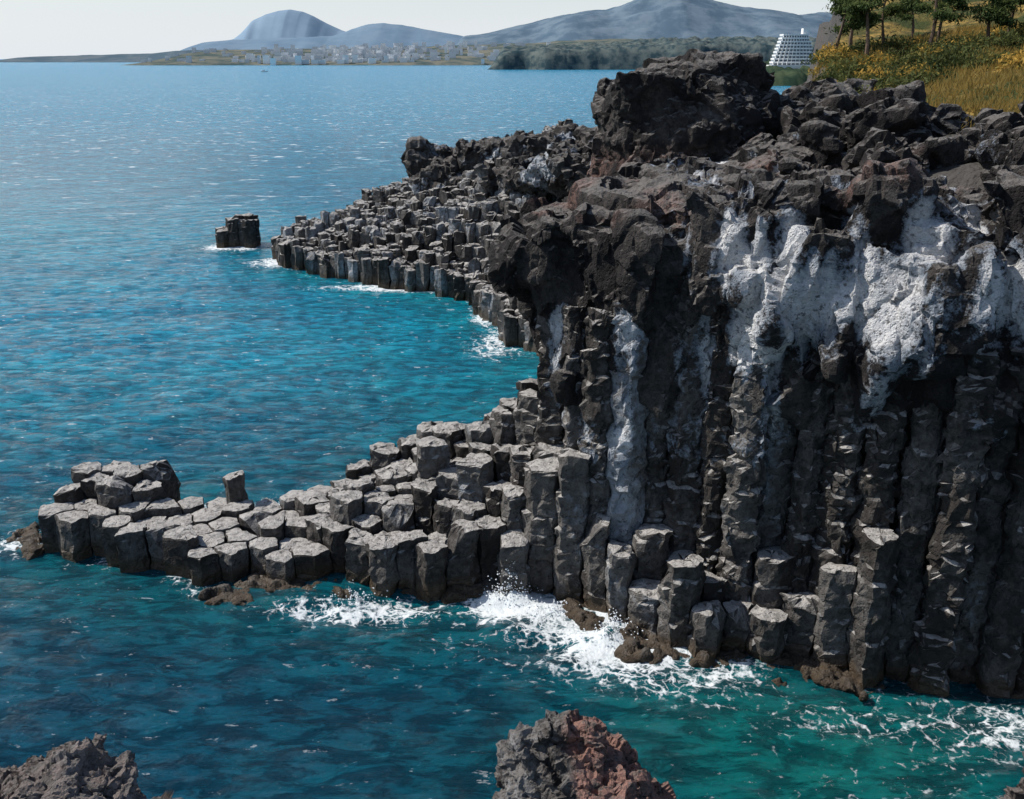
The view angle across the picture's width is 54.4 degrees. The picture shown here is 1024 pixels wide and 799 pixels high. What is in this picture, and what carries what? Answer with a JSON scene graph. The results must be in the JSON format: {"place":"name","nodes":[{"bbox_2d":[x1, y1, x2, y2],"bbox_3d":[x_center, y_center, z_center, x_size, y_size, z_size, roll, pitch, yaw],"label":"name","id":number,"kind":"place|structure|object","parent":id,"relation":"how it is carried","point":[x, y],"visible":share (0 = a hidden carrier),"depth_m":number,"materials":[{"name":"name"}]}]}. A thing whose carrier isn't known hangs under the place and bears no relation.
{"place":"outdoors","nodes":[
{"label":"outdoors","id":0,"kind":"place"},
{"bbox_2d":[0,50,202,61],"bbox_3d":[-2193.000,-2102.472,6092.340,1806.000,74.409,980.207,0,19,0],"label":"coast","id":1,"kind":"structure","parent":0,"point":[117,57],"depth_m":5860.03},
{"bbox_2d":[232,10,345,39],"bbox_3d":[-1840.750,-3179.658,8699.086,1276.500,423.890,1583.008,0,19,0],"label":"mountain","id":2,"kind":"structure","parent":0,"point":[288,24],"depth_m":8383.27,"materials":[{"name":"grey stone"}]},
{"bbox_2d":[180,23,463,50],"bbox_3d":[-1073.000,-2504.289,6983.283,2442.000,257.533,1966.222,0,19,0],"label":"hills","id":3,"kind":"structure","parent":0,"point":[389,35],"depth_m":6609.33,"materials":[{"name":"grey stone"}]},
{"bbox_2d":[0,0,832,58],"label":"sky","id":4,"kind":"structure","parent":0,"point":[28,28],"materials":[{"name":"white"}]},
{"bbox_2d":[126,38,814,64],"bbox_3d":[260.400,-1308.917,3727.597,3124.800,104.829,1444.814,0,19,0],"label":"coast","id":5,"kind":"structure","parent":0,"point":[214,58],"depth_m":3322.75},
{"bbox_2d":[140,41,550,64],"bbox_3d":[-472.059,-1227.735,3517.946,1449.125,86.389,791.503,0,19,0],"label":"distant town","id":6,"kind":"object","parent":5,"relation":"on","point":[342,54],"visible":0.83,"depth_m":3386.92},
{"bbox_2d":[400,123,597,203],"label":"rocky ridge","id":7,"kind":"structure","parent":0,"point":[560,166],"depth_m":96.07,"materials":[{"name":"grey stone"}]},
{"bbox_2d":[587,48,804,176],"bbox_3d":[9.210,-12.932,49.516,11.304,8.528,7.876,0,19,0],"label":"lava boulder","id":8,"kind":"object","parent":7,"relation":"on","point":[714,106],"visible":0.66,"depth_m":46.28,"materials":[{"name":"black stone"}]},
{"bbox_2d":[0,59,1023,798],"bbox_3d":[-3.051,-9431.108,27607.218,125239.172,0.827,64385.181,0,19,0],"label":"sea water","id":9,"kind":"structure","parent":0,"point":[144,319],"depth_m":52.86,"materials":[{"name":"blue liquid"}]},
{"bbox_2d":[0,733,183,798],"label":"scoria rock","id":10,"kind":"object","parent":9,"relation":"in","point":[86,768],"visible":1,"depth_m":21.85,"materials":[{"name":"grey stone"}]},
{"bbox_2d":[215,213,260,247],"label":"sea stack","id":11,"kind":"object","parent":9,"relation":"in","point":[236,230],"visible":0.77,"depth_m":110.95,"materials":[{"name":"grey stone"}]},
{"bbox_2d":[271,118,572,356],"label":"basalt columns","id":12,"kind":"structure","parent":9,"relation":"in","point":[399,235],"depth_m":93.25,"materials":[{"name":"grey stone"}]},
{"bbox_2d":[310,560,643,650],"bbox_3d":[-1.021,7.087,37.704,13.123,2.042,4.099,4,19,11],"label":"sea spray","id":13,"kind":"object","parent":9,"relation":"on","point":[496,593],"visible":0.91,"depth_m":38.03,"materials":[{"name":"white liquid"}]},
{"bbox_2d":[6,522,1023,701],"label":"tidal rocks","id":14,"kind":"object","parent":9,"relation":"in","point":[632,649],"visible":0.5,"depth_m":36.59,"materials":[{"name":"brown stone"}]},
{"bbox_2d":[38,295,1023,698],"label":"basalt columns","id":15,"kind":"structure","parent":9,"relation":"in","point":[698,515],"depth_m":35.57,"materials":[{"name":"grey stone"}]},
{"bbox_2d":[492,709,675,798],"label":"scoria rock","id":16,"kind":"object","parent":9,"relation":"in","point":[570,754],"visible":1,"depth_m":21.38,"materials":[{"name":"grey stone"}]},
{"bbox_2d":[998,751,1023,798],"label":"scoria rock","id":17,"kind":"object","parent":9,"relation":"in","point":[1017,792],"visible":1,"depth_m":22.35,"materials":[{"name":"stone"}]},
{"bbox_2d":[457,0,832,44],"bbox_3d":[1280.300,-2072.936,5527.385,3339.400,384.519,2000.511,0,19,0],"label":"hills","id":18,"kind":"structure","parent":0,"point":[656,19],"depth_m":5134.74,"materials":[{"name":"grey stone"}]},
{"bbox_2d":[487,35,815,69],"bbox_3d":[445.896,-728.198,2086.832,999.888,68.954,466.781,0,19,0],"label":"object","id":19,"kind":"structure","parent":0,"point":[617,55],"depth_m":1910.17,"materials":[{"name":"green plant"}]},
{"bbox_2d":[488,132,1023,457],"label":"basalt cliff","id":20,"kind":"structure","parent":0,"point":[881,282],"depth_m":31.77,"materials":[{"name":"grey stone"}]},
{"bbox_2d":[765,59,809,85],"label":"wooded headland","id":21,"kind":"structure","parent":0,"point":[788,76],"depth_m":780.57,"materials":[{"name":"green plant"}]},
{"bbox_2d":[766,28,809,68],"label":"hotel building","id":22,"kind":"structure","parent":21,"relation":"on","point":[805,30],"depth_m":832.21,"materials":[{"name":"white concrete"}]},
{"bbox_2d":[769,36,812,64],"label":"window bands","id":23,"kind":"object","parent":22,"relation":"on","point":[791,50],"depth_m":836.23,"materials":[{"name":"grey glass"}]},
{"bbox_2d":[769,34,812,62],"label":"floor slabs","id":24,"kind":"structure","parent":22,"relation":"on","point":[792,48],"depth_m":834.39,"materials":[{"name":"white concrete"}]},
{"bbox_2d":[773,36,810,64],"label":"balcony dividers","id":25,"kind":"object","parent":24,"relation":"on","point":[792,50],"visible":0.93,"depth_m":835.03,"materials":[{"name":"white concrete"}]},
{"bbox_2d":[807,0,1023,187],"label":"hillside","id":26,"kind":"structure","parent":0,"point":[967,175],"depth_m":84.54,"materials":[{"name":"green plant"}]},
{"bbox_2d":[822,0,879,50],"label":"pine tree","id":27,"kind":"object","parent":26,"relation":"on","point":[853,23],"visible":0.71,"depth_m":70.67,"materials":[{"name":"green plant"}]},
{"bbox_2d":[837,0,886,55],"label":"pine tree","id":28,"kind":"object","parent":26,"relation":"on","point":[857,6],"visible":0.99,"depth_m":69.16,"materials":[{"name":"green plant"}]},
{"bbox_2d":[848,0,892,46],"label":"pine tree","id":29,"kind":"object","parent":26,"relation":"on","point":[852,32],"visible":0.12,"depth_m":78.55,"materials":[{"name":"green plant"}]},
{"bbox_2d":[863,0,910,42],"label":"pine tree","id":30,"kind":"object","parent":26,"relation":"on","point":[890,10],"visible":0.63,"depth_m":71.36,"materials":[{"name":"green plant"}]},
{"bbox_2d":[776,77,1023,181],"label":"plateau rocks","id":31,"kind":"object","parent":26,"relation":"on","point":[830,122],"visible":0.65,"depth_m":42.95,"materials":[{"name":"grey stone"}]},
{"bbox_2d":[796,21,1023,93],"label":"shrubs","id":32,"kind":"object","parent":26,"relation":"on","point":[948,52],"visible":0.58,"depth_m":65.24,"materials":[{"name":"green plant"}]},
{"bbox_2d":[894,0,926,37],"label":"pine tree","id":33,"kind":"object","parent":26,"relation":"on","point":[904,14],"visible":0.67,"depth_m":79.15,"materials":[{"name":"green plant"}]},
{"bbox_2d":[811,22,1023,129],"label":"dry grass","id":34,"kind":"structure","parent":26,"relation":"on","point":[963,82],"depth_m":53.28,"materials":[{"name":"plant"}]},
{"bbox_2d":[900,0,974,44],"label":"pine tree","id":35,"kind":"object","parent":26,"relation":"on","point":[942,15],"visible":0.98,"depth_m":66.92,"materials":[{"name":"green plant"}]},
{"bbox_2d":[908,0,975,41],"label":"pine tree","id":36,"kind":"object","parent":26,"relation":"on","point":[925,7],"visible":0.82,"depth_m":70.26,"materials":[{"name":"green plant"}]},
{"bbox_2d":[962,0,1023,41],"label":"pine tree","id":37,"kind":"object","parent":26,"relation":"on","point":[996,9],"visible":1,"depth_m":66.22,"materials":[{"name":"green plant"}]},
{"bbox_2d":[1006,0,1023,31],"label":"pine tree","id":38,"kind":"object","parent":26,"relation":"on","point":[1019,6],"visible":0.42,"depth_m":68.04,"materials":[{"name":"green plant"}]}
]}

